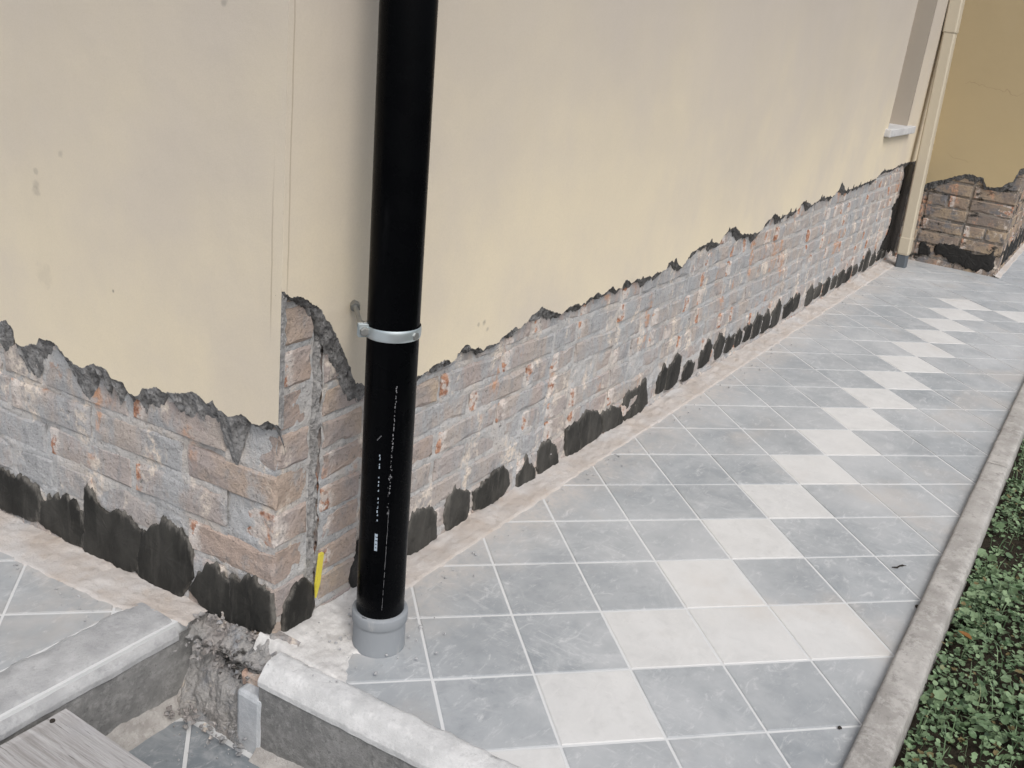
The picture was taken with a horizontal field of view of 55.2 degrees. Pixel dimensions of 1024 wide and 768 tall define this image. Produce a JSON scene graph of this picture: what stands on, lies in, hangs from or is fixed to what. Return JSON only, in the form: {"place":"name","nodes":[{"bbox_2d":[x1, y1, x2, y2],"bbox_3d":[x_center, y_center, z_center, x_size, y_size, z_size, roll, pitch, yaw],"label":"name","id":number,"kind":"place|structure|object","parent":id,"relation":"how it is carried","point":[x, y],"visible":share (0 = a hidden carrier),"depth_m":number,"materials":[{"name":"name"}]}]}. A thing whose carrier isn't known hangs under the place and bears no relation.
{"place":"outdoors","nodes":[
{"label":"outdoors","id":0,"kind":"place"},
{"bbox_2d":[0,552,191,744],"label":"terrace","id":1,"kind":"structure","parent":0,"point":[105,668],"depth_m":1.87,"materials":[{"name":"tile"}]},
{"bbox_2d":[258,251,1023,767],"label":"pavement","id":2,"kind":"structure","parent":0,"point":[716,581],"depth_m":2.30,"materials":[{"name":"tile"}]},
{"bbox_2d":[10,269,899,766],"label":"crumbs","id":3,"kind":"object","parent":2,"relation":"on","point":[442,575],"visible":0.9,"depth_m":1.98,"materials":[{"name":"grey concrete"}]},
{"bbox_2d":[893,441,1023,767],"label":"soil","id":4,"kind":"structure","parent":0,"point":[970,747],"depth_m":2.20,"materials":[{"name":"soil"}]},
{"bbox_2d":[842,382,1023,767],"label":"kerb","id":5,"kind":"structure","parent":4,"relation":"on","point":[881,735],"depth_m":2.22,"materials":[{"name":"concrete"}]},
{"bbox_2d":[892,439,1023,767],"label":"ground cover","id":6,"kind":"object","parent":4,"relation":"on","point":[938,695],"visible":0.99,"depth_m":2.16,"materials":[{"name":"green plant"}]},
{"bbox_2d":[958,630,971,639],"bbox_3d":[1.029,0.571,2.227,0.018,0.014,0.055,1,21,-15],"label":"fallen leaf","id":7,"kind":"object","parent":6,"relation":"on","point":[965,634],"visible":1,"depth_m":2.23,"materials":[{"name":"brown plant"}]},
{"label":"ground","id":8,"kind":"structure","parent":0,"visible":0},
{"bbox_2d":[106,695,303,767],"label":"landing","id":9,"kind":"object","parent":8,"relation":"on","point":[143,738],"visible":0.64,"depth_m":1.89,"materials":[{"name":"tile"}]},
{"bbox_2d":[0,709,150,767],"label":"wooden step","id":10,"kind":"object","parent":9,"relation":"on","point":[65,738],"visible":1,"depth_m":1.64,"materials":[{"name":"grey wood"}]},
{"bbox_2d":[164,611,257,755],"bbox_3d":[-0.570,0.580,1.930,0.206,0.218,0.163,18,23,28],"label":"rubble","id":11,"kind":"object","parent":9,"relation":"on","point":[198,643],"visible":0.94,"depth_m":1.92,"materials":[{"name":"concrete"}]},
{"bbox_2d":[0,0,1023,753],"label":"house","id":12,"kind":"structure","parent":8,"relation":"on","point":[642,216],"depth_m":2.05,"materials":[{"name":"beige paint"}]},
{"bbox_2d":[314,552,323,597],"bbox_3d":[-0.387,0.383,1.963,0.006,0.099,0.018,18,23,28],"label":"yellow stick","id":13,"kind":"object","parent":12,"relation":"attached to","point":[318,570],"visible":1,"depth_m":1.96,"materials":[{"name":"yellow plastic"}]},
{"bbox_2d":[350,0,438,658],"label":"downpipe","id":14,"kind":"object","parent":12,"relation":"attached to","point":[390,329],"visible":0.99,"depth_m":1.68,"materials":[{"name":"black plastic"}]},
{"bbox_2d":[884,0,937,137],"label":"window","id":15,"kind":"structure","parent":12,"relation":"in","point":[925,10],"depth_m":5.41,"materials":[{"name":"grey"}]},
{"bbox_2d":[895,0,964,267],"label":"downpipe","id":16,"kind":"object","parent":12,"relation":"attached to","point":[953,17],"visible":1,"depth_m":5.74,"materials":[{"name":"beige metal"}]}
]}

